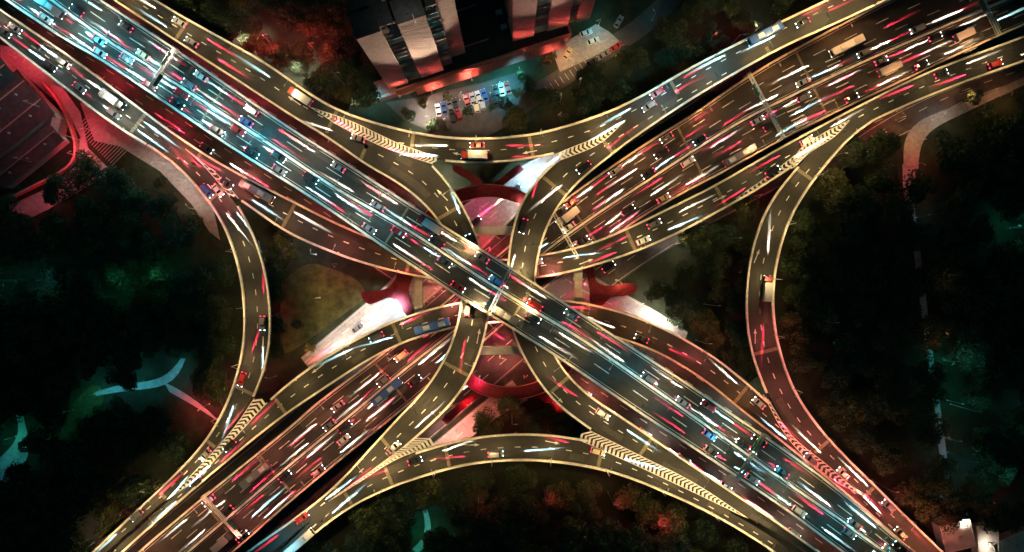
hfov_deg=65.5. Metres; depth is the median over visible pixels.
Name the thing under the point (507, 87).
car
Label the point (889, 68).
box truck
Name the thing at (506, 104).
shrub
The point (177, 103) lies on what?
car
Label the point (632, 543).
tree
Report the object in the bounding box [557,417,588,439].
tree
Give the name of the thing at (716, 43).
tree
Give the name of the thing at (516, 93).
shrub
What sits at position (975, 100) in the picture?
shrub
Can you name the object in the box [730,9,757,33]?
tree
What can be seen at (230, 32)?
tree
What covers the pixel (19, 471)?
tree
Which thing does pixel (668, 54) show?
tree
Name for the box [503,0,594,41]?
apartment tower
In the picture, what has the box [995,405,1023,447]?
tree
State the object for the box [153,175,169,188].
shrub
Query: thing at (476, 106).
suv
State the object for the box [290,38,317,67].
tree
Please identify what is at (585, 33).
car
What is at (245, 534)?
car
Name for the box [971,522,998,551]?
pavilion
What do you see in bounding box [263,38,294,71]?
tree
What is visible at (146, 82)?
car
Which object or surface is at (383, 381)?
suv
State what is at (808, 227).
tree
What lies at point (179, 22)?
car
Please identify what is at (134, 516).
suv
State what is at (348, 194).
elevated road
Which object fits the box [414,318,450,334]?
bus
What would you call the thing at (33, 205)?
pavement
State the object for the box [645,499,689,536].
tree
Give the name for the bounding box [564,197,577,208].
suv
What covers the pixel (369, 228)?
car
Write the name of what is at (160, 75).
sign gantry
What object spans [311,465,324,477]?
suv
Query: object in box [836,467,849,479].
car
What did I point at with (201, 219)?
shrub
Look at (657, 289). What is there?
tree
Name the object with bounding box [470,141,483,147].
car
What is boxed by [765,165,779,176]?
minivan
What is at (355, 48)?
tree
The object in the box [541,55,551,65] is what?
shrub
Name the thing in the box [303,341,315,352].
shrub
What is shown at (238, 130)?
suv
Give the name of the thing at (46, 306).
tree
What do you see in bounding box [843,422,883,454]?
tree
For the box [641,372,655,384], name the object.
minivan
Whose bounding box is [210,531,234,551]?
box truck
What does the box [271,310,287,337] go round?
tree
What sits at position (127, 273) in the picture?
tree
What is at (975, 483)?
tree
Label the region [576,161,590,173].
minivan
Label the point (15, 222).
tree
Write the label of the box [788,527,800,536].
minivan
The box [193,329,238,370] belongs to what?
tree
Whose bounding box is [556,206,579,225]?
box truck
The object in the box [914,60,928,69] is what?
car
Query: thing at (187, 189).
pavement
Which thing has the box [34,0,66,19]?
bus
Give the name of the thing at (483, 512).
tree
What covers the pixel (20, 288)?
tree
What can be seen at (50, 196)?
tree
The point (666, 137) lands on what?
car
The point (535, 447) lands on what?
elevated road
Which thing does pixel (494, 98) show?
suv
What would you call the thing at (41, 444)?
tree
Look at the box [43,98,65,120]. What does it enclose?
boundary wall
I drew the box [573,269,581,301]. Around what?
portal frame
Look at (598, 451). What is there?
suv
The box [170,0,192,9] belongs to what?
tree
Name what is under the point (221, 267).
tree
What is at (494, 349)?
portal frame
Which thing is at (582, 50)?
car park
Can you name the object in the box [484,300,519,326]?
bus
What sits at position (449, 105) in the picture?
car
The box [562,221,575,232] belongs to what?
car
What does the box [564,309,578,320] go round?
car
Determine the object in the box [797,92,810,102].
suv
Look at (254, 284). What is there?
elevated road
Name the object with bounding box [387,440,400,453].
car
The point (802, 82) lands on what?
car
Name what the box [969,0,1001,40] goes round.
sign gantry
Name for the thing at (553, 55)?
shrub
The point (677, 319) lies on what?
shrub
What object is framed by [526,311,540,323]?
suv
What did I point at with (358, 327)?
car
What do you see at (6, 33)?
car
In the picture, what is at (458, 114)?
suv
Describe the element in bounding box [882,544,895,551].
suv
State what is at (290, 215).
elevated road
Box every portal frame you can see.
[414,276,424,312]
[474,226,512,235]
[480,343,520,354]
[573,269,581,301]
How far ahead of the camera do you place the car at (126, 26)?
244.02 m
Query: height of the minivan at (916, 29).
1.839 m
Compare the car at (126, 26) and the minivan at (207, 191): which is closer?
the car at (126, 26)
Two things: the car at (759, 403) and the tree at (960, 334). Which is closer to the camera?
the car at (759, 403)
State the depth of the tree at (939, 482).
259.69 m
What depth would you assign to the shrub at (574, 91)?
266.07 m
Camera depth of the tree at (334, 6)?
263.27 m
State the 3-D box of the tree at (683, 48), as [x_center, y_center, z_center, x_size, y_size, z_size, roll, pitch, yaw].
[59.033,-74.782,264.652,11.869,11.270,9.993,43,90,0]
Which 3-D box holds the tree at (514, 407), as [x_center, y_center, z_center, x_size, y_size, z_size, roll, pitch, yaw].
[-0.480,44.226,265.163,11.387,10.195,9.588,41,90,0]
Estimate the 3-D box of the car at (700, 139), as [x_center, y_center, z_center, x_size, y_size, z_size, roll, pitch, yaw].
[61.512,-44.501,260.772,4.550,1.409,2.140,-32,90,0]
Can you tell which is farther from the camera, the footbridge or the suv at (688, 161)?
the footbridge
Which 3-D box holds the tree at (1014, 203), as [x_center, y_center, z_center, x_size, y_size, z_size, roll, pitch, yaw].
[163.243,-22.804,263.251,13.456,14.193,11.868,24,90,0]
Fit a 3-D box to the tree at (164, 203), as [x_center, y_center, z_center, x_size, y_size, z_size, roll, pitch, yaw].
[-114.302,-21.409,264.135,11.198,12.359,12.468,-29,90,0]
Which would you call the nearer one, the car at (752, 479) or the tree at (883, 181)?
the car at (752, 479)
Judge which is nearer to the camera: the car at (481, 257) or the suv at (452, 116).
the car at (481, 257)
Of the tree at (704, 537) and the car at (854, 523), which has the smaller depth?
the car at (854, 523)
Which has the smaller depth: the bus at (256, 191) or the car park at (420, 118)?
the bus at (256, 191)
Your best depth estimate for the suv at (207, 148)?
268.63 m
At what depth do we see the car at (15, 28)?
255.06 m
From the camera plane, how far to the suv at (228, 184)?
254.73 m
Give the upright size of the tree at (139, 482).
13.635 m
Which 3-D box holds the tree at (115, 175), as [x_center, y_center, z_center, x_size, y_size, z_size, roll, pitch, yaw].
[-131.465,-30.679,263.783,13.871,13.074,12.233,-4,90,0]
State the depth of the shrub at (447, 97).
266.69 m
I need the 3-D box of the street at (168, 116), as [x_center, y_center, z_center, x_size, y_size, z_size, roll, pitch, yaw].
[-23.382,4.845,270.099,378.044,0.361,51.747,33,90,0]
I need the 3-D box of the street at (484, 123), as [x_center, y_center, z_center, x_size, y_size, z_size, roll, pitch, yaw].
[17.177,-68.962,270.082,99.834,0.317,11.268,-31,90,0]
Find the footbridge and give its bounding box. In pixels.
[360,163,637,424]
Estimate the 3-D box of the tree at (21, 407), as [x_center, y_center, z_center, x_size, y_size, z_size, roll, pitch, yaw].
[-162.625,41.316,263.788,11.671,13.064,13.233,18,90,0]
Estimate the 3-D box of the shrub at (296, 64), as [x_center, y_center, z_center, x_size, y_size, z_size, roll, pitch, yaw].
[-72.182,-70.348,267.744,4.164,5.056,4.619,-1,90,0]
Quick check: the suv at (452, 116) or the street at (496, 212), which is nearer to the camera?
the suv at (452, 116)
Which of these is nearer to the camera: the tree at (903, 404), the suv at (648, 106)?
the suv at (648, 106)
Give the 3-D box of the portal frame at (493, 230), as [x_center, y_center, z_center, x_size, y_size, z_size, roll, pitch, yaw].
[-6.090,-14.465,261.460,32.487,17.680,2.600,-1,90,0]
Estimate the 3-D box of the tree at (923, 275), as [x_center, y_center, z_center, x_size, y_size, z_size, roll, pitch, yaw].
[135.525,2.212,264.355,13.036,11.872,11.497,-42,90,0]
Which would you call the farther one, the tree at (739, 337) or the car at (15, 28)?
the tree at (739, 337)
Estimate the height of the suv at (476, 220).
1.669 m
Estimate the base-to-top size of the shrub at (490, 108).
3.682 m
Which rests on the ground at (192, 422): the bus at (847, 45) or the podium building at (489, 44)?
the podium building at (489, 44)
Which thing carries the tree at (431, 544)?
on the ground at (192, 422)
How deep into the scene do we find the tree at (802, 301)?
260.10 m
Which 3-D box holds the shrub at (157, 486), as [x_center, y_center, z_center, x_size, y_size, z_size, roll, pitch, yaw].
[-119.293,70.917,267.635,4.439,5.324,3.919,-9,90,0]
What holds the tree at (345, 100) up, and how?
on the ground at (192, 422)
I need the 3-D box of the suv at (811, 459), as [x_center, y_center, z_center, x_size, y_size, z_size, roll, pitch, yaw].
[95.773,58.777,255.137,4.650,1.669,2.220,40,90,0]
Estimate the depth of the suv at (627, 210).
260.15 m
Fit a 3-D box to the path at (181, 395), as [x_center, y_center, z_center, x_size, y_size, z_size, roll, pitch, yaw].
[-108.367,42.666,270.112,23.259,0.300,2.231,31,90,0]
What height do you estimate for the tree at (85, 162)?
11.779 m
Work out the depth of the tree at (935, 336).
261.15 m
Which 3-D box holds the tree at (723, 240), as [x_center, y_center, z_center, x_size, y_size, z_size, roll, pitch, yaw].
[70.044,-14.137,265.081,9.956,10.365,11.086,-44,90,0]
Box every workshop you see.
[0,57,15,89]
[0,69,37,116]
[0,86,54,161]
[0,122,69,188]
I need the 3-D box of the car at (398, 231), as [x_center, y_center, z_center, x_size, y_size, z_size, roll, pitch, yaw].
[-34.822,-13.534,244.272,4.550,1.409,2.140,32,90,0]
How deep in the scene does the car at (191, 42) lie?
250.03 m
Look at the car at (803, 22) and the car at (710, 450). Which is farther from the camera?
the car at (803, 22)
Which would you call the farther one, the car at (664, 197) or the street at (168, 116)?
the street at (168, 116)
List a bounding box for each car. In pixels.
[0,26,11,37]
[8,22,21,33]
[38,12,52,23]
[72,82,85,93]
[91,34,106,45]
[92,46,106,58]
[118,21,132,32]
[119,52,133,63]
[136,49,150,60]
[143,79,157,90]
[170,97,184,108]
[172,16,186,27]
[184,36,198,47]
[190,476,202,487]
[194,70,207,81]
[199,448,211,461]
[211,183,223,196]
[221,505,233,516]
[236,530,248,542]
[239,115,253,127]
[272,164,286,175]
[278,470,291,481]
[323,419,335,430]
[331,161,345,172]
[331,400,344,411]
[337,433,349,445]
[351,134,365,142]
[351,322,363,333]
[362,222,376,233]
[370,200,384,211]
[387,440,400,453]
[391,226,405,237]
[407,456,422,465]
[408,375,420,386]
[435,103,441,116]
[437,256,451,267]
[440,101,447,114]
[446,100,452,111]
[451,281,465,291]
[452,97,458,110]
[463,94,469,106]
[469,92,475,105]
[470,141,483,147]
[474,90,481,103]
[475,252,488,263]
[480,88,488,101]
[492,84,499,97]
[498,83,505,96]
[504,81,510,94]
[562,47,572,60]
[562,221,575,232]
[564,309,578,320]
[576,235,588,245]
[579,29,592,36]
[585,56,598,66]
[586,36,598,45]
[598,49,610,59]
[610,41,622,51]
[614,15,623,27]
[634,334,648,342]
[636,236,650,244]
[641,168,654,178]
[656,193,669,203]
[659,132,673,142]
[676,396,690,408]
[693,134,706,145]
[702,429,716,440]
[703,445,717,456]
[720,481,731,489]
[736,438,750,450]
[745,473,759,484]
[751,115,764,125]
[752,397,765,409]
[775,466,789,477]
[795,17,810,27]
[795,77,809,87]
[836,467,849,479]
[842,527,856,539]
[845,93,858,102]
[847,518,861,530]
[874,56,887,65]
[894,526,906,539]
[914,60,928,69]
[928,32,941,41]
[934,69,948,78]
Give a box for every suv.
[42,59,56,71]
[69,4,83,16]
[106,107,120,119]
[130,509,143,521]
[174,87,189,99]
[181,78,196,90]
[200,142,213,153]
[202,494,215,506]
[210,124,224,136]
[219,177,233,188]
[223,439,235,451]
[230,124,245,135]
[237,372,246,386]
[244,104,258,116]
[244,146,259,158]
[258,316,265,329]
[271,150,285,162]
[295,512,308,523]
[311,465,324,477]
[376,375,389,386]
[449,109,455,123]
[454,108,462,120]
[465,234,473,243]
[467,101,474,115]
[471,216,480,226]
[473,99,479,112]
[479,97,485,110]
[489,275,503,286]
[490,92,497,105]
[513,183,520,189]
[519,218,527,233]
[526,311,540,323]
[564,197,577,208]
[590,447,605,455]
[596,408,609,419]
[602,261,615,272]
[608,165,622,176]
[621,204,634,215]
[642,100,656,111]
[646,218,661,228]
[649,87,664,98]
[678,453,690,461]
[680,156,694,167]
[700,399,715,411]
[751,434,766,446]
[763,121,776,131]
[792,505,806,517]
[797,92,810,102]
[799,135,813,145]
[804,453,817,465]
[881,499,895,512]
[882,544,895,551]
[892,541,907,551]
[988,59,1002,68]
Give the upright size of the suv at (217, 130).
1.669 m
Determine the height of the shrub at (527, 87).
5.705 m
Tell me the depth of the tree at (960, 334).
260.30 m
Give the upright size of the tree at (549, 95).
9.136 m
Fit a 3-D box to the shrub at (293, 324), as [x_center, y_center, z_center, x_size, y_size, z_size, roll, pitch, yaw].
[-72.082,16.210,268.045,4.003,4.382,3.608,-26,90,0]
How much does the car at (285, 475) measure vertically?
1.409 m
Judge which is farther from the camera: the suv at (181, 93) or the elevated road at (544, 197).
the elevated road at (544, 197)
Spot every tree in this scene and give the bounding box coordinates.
[0,193,34,238]
[0,383,37,423]
[0,458,34,496]
[3,273,47,316]
[18,425,61,465]
[29,285,74,323]
[34,208,71,250]
[40,257,81,292]
[41,172,80,205]
[52,527,95,551]
[63,149,101,189]
[69,345,109,381]
[89,165,130,200]
[90,498,126,537]
[91,395,139,433]
[104,259,142,292]
[105,350,142,391]
[115,471,155,508]
[117,179,155,220]
[130,262,171,303]
[136,230,173,270]
[145,191,179,225]
[152,429,188,467]
[158,213,200,252]
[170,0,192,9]
[185,0,225,29]
[188,364,230,407]
[192,293,232,331]
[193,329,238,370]
[201,254,235,286]
[205,11,239,42]
[229,0,249,11]
[235,8,262,36]
[241,29,271,58]
[249,0,278,13]
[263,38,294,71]
[263,255,287,281]
[267,231,298,266]
[267,340,284,362]
[268,279,287,303]
[270,1,300,32]
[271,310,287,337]
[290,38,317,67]
[296,11,330,39]
[302,64,335,96]
[305,536,340,551]
[316,39,340,67]
[325,0,348,17]
[325,13,354,42]
[332,52,363,86]
[332,83,355,110]
[339,29,364,56]
[342,526,380,551]
[348,495,389,542]
[351,77,381,108]
[378,488,418,528]
[380,517,415,551]
[409,475,444,512]
[421,525,461,551]
[438,491,476,526]
[461,471,495,506]
[470,492,510,538]
[472,406,504,436]
[494,394,526,422]
[501,104,528,135]
[504,463,538,496]
[516,492,550,530]
[517,409,548,433]
[536,86,562,114]
[539,401,572,434]
[542,479,579,512]
[554,515,590,551]
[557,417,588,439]
[569,479,602,520]
[574,90,605,119]
[576,60,605,94]
[586,516,624,551]
[607,77,637,106]
[613,480,658,524]
[613,520,655,551]
[615,45,650,77]
[644,275,672,300]
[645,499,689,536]
[653,16,688,47]
[653,45,679,70]
[653,522,694,551]
[664,284,696,317]
[671,260,698,288]
[674,35,705,63]
[681,0,708,24]
[681,223,715,255]
[686,511,719,547]
[688,308,721,335]
[688,546,703,551]
[697,249,732,283]
[699,20,730,54]
[699,329,725,356]
[706,276,731,302]
[708,222,740,250]
[709,0,740,17]
[714,346,749,373]
[723,316,748,349]
[724,531,750,551]
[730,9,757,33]
[730,193,759,224]
[731,229,756,255]
[740,354,758,381]
[770,0,792,17]
[778,311,811,347]
[779,247,818,283]
[780,276,820,314]
[788,207,827,251]
[788,340,830,374]
[812,167,853,215]
[814,389,862,431]
[817,360,853,400]
[836,136,877,168]
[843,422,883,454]
[852,386,894,425]
[864,129,901,166]
[864,163,901,196]
[871,438,909,476]
[872,191,914,225]
[882,392,919,425]
[890,476,937,524]
[898,168,936,208]
[904,262,942,299]
[908,348,949,388]
[908,411,952,453]
[911,312,944,352]
[912,382,949,416]
[920,454,958,495]
[930,258,972,300]
[930,489,969,534]
[934,129,978,173]
[938,189,975,229]
[942,315,984,362]
[954,345,999,383]
[957,465,997,512]
[958,375,995,410]
[965,212,997,252]
[967,426,1006,464]
[969,104,1007,144]
[977,447,1023,486]
[977,494,1023,533]
[992,186,1023,224]
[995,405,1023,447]
[997,107,1023,155]
[1007,230,1023,255]
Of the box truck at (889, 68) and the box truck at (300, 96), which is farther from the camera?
the box truck at (889, 68)
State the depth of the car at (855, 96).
260.48 m
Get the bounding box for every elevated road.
[0,9,1023,278]
[6,0,912,551]
[92,140,271,551]
[113,0,860,163]
[114,299,914,551]
[139,0,1023,551]
[246,128,488,551]
[280,431,793,551]
[507,0,886,551]
[745,116,942,551]
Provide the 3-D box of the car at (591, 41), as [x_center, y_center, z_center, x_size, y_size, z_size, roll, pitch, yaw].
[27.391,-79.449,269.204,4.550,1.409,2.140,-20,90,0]
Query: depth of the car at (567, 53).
268.96 m
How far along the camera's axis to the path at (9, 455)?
269.97 m
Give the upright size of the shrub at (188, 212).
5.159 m
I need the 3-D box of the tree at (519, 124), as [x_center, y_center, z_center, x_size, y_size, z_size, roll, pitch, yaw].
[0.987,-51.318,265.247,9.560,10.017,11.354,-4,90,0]
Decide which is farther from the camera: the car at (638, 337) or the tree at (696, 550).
the tree at (696, 550)
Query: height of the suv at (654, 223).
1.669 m
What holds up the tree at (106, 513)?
on the ground at (192, 422)
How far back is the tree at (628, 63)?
261.34 m
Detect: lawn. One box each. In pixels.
[60,384,104,436]
[280,264,363,352]
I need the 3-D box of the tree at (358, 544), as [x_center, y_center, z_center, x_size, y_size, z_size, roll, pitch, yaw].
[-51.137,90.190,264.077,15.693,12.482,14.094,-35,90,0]
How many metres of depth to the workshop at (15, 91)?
264.29 m
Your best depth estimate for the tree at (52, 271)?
260.54 m
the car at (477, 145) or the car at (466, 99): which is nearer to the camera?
the car at (477, 145)
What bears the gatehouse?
on the ground at (192, 422)
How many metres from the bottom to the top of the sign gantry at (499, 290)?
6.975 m
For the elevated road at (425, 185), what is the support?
on the ground at (192, 422)
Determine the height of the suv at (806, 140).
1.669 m
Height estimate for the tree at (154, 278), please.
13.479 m
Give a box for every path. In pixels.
[0,415,28,483]
[95,358,185,395]
[165,383,216,419]
[408,505,430,551]
[902,164,948,505]
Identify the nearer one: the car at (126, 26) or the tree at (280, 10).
the car at (126, 26)
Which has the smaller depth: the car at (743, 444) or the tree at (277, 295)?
the car at (743, 444)
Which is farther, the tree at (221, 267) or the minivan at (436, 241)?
the tree at (221, 267)
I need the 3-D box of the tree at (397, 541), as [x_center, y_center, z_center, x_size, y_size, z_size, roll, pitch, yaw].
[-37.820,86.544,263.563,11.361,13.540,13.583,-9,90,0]
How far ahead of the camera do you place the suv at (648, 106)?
249.67 m
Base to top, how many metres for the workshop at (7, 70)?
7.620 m
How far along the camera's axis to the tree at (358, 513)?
259.10 m
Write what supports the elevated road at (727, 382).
on the ground at (192, 422)
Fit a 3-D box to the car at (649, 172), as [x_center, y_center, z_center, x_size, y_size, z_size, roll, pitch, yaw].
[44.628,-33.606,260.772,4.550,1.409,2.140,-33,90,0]
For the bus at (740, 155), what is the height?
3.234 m
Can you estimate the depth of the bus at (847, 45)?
258.49 m
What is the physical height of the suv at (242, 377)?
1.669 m
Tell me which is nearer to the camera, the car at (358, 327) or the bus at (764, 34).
the bus at (764, 34)
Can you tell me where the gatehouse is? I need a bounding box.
[50,117,67,136]
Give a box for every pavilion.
[931,516,976,551]
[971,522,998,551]
[993,526,1023,551]
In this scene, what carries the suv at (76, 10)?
on the elevated road at (348, 194)
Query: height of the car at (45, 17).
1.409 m
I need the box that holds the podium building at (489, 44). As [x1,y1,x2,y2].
[394,0,571,94]
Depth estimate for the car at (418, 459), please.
250.01 m
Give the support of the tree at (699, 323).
on the ground at (192, 422)
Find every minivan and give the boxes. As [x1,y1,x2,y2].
[55,56,71,68]
[200,183,213,197]
[303,171,318,183]
[338,421,351,433]
[369,331,383,342]
[394,350,407,361]
[429,236,444,247]
[464,302,471,316]
[488,450,503,457]
[527,298,542,310]
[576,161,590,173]
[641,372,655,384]
[654,147,668,158]
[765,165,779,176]
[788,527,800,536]
[857,47,871,57]
[909,23,925,33]
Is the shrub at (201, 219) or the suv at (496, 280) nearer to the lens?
the suv at (496, 280)
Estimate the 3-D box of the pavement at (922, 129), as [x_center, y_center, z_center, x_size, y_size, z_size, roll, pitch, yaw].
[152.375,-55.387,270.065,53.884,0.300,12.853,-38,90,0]
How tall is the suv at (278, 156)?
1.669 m
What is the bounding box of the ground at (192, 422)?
[0,0,1023,551]
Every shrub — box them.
[118,508,132,520]
[151,483,160,492]
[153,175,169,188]
[184,209,195,219]
[194,216,204,225]
[291,59,301,72]
[291,319,303,328]
[301,71,309,78]
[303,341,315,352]
[400,107,408,115]
[404,110,415,121]
[418,97,429,108]
[426,117,439,133]
[442,90,452,101]
[462,107,473,115]
[487,102,493,111]
[497,96,512,109]
[511,87,522,97]
[516,69,531,83]
[523,79,537,93]
[528,89,538,102]
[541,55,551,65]
[549,50,556,58]
[558,112,570,123]
[568,85,580,99]
[667,314,682,326]
[677,322,684,330]
[678,235,686,244]
[962,88,983,105]
[963,512,975,523]
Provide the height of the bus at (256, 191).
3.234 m
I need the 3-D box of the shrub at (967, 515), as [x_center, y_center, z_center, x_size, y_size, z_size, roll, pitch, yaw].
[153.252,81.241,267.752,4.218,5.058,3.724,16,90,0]
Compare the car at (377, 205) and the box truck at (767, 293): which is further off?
the box truck at (767, 293)
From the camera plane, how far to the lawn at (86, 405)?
270.00 m
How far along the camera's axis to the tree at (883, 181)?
261.55 m
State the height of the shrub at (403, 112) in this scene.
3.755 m
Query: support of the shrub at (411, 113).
on the car park at (420, 118)
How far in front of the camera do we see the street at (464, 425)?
269.95 m
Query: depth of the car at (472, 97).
268.83 m
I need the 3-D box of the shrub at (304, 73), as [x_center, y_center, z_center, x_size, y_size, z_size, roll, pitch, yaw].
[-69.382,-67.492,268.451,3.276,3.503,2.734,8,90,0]
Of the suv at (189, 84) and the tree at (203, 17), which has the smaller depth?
the suv at (189, 84)
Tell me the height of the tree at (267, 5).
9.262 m
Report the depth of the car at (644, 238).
255.04 m
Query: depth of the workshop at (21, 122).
264.48 m
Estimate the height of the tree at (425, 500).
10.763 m
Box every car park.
[386,71,531,133]
[554,24,619,71]
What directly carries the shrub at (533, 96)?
on the street at (484, 123)
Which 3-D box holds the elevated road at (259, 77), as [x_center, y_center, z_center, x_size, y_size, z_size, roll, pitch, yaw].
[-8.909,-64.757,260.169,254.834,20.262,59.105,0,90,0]
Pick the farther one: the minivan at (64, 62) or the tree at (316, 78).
the tree at (316, 78)
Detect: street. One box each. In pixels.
[0,0,849,551]
[124,11,1023,551]
[301,150,567,367]
[429,380,527,447]
[431,0,682,136]
[582,277,687,338]
[817,62,1023,177]
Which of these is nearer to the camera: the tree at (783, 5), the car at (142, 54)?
the car at (142, 54)
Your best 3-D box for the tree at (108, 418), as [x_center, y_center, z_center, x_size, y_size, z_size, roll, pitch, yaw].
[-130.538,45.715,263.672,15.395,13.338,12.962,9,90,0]
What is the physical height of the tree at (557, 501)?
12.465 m
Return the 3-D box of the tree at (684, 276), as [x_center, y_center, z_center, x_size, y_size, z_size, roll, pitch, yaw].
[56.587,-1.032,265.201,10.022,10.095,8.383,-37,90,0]
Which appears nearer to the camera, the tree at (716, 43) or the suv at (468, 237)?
the suv at (468, 237)
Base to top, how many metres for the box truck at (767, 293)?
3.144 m
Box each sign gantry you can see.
[147,48,181,94]
[200,491,245,538]
[487,266,512,315]
[553,212,578,257]
[731,430,766,480]
[743,71,785,140]
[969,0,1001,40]
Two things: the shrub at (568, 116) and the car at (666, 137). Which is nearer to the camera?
the car at (666, 137)
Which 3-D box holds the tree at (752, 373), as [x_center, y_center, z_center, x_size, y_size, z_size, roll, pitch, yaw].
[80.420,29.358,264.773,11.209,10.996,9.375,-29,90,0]
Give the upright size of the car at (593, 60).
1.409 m
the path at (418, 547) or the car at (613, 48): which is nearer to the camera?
the car at (613, 48)
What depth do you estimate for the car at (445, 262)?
244.01 m
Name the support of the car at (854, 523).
on the elevated road at (348, 194)
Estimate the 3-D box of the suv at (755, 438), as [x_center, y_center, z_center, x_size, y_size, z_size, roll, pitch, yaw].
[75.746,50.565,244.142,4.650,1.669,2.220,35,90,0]
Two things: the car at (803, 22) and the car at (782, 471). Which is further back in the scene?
the car at (803, 22)
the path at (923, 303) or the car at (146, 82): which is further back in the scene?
the path at (923, 303)
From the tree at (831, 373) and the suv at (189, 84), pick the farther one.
the tree at (831, 373)
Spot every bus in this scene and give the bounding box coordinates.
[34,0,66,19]
[238,179,274,202]
[239,460,271,488]
[283,527,314,551]
[371,378,402,406]
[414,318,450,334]
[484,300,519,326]
[722,143,757,167]
[746,21,783,46]
[828,34,865,57]
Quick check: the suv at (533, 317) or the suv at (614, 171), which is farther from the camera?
the suv at (614, 171)
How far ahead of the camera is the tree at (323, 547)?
260.54 m
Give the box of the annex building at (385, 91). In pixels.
[373,79,397,101]
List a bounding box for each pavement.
[0,45,106,229]
[80,103,219,239]
[903,77,1023,169]
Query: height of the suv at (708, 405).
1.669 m
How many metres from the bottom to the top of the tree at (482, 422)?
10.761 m
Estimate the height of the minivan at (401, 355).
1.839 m
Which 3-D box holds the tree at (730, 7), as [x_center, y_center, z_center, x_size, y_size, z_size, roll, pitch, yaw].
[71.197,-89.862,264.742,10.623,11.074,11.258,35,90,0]
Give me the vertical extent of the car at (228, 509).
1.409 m
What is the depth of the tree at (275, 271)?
261.83 m
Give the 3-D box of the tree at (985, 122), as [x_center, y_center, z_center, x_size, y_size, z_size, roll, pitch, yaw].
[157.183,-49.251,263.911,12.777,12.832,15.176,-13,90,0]
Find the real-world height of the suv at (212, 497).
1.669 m
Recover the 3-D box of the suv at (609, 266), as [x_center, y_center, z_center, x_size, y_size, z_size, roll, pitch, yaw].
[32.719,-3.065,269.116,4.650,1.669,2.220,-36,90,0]
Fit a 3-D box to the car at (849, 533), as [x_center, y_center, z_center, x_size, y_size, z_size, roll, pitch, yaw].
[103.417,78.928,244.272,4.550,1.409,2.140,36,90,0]
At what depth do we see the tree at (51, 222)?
261.10 m
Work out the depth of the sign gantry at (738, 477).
238.78 m
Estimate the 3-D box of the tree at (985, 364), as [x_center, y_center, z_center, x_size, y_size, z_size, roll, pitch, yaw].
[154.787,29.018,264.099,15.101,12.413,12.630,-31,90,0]
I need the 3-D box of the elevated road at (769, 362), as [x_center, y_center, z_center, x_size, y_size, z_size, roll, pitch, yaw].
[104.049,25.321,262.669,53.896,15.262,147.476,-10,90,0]
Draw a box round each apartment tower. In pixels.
[345,0,464,88]
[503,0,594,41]
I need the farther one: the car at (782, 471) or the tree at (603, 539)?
the tree at (603, 539)
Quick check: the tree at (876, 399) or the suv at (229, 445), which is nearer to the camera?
the suv at (229, 445)
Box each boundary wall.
[14,81,78,197]
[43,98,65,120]
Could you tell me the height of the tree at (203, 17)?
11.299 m
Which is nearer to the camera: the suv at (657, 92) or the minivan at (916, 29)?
the suv at (657, 92)
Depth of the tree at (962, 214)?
260.54 m
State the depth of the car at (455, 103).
268.82 m
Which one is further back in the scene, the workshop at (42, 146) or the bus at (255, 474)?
the workshop at (42, 146)
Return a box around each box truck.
[98,88,126,109]
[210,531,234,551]
[287,87,312,106]
[416,215,442,234]
[461,150,486,159]
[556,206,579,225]
[762,275,772,301]
[877,60,902,76]
[953,26,979,42]
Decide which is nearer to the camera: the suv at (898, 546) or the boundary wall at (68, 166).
the suv at (898, 546)
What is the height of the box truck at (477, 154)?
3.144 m
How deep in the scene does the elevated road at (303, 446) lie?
261.50 m
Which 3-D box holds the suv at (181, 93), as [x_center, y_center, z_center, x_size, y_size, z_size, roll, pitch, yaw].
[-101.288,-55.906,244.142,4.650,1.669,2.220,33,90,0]
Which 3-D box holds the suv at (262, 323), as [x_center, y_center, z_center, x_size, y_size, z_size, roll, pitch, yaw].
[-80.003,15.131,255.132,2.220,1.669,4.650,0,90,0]
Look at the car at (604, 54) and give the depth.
268.93 m
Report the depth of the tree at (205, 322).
260.19 m
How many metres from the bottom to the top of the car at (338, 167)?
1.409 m
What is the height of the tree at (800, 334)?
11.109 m
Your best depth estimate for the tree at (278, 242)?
261.56 m
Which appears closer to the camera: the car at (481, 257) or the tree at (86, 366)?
the car at (481, 257)
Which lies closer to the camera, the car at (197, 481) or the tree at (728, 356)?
the car at (197, 481)
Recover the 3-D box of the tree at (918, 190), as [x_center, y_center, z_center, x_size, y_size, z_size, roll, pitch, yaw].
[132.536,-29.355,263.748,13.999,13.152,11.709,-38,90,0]
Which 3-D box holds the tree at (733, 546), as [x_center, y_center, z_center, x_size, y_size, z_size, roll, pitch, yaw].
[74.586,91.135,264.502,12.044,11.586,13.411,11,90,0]
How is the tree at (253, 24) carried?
on the ground at (192, 422)
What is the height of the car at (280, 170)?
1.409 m
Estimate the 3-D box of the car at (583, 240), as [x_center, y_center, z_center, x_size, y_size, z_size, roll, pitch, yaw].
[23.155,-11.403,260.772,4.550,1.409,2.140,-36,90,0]
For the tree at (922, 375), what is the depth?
259.70 m
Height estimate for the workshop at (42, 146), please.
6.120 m
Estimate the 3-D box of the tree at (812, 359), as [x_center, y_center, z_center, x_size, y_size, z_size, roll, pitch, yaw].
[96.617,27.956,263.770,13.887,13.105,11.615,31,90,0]
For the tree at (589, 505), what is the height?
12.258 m
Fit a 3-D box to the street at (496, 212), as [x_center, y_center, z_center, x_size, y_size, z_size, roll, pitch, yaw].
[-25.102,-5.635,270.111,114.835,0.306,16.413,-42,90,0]
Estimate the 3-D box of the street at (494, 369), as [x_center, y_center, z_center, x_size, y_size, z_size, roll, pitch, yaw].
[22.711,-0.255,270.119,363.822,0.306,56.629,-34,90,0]
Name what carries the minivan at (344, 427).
on the elevated road at (303, 446)

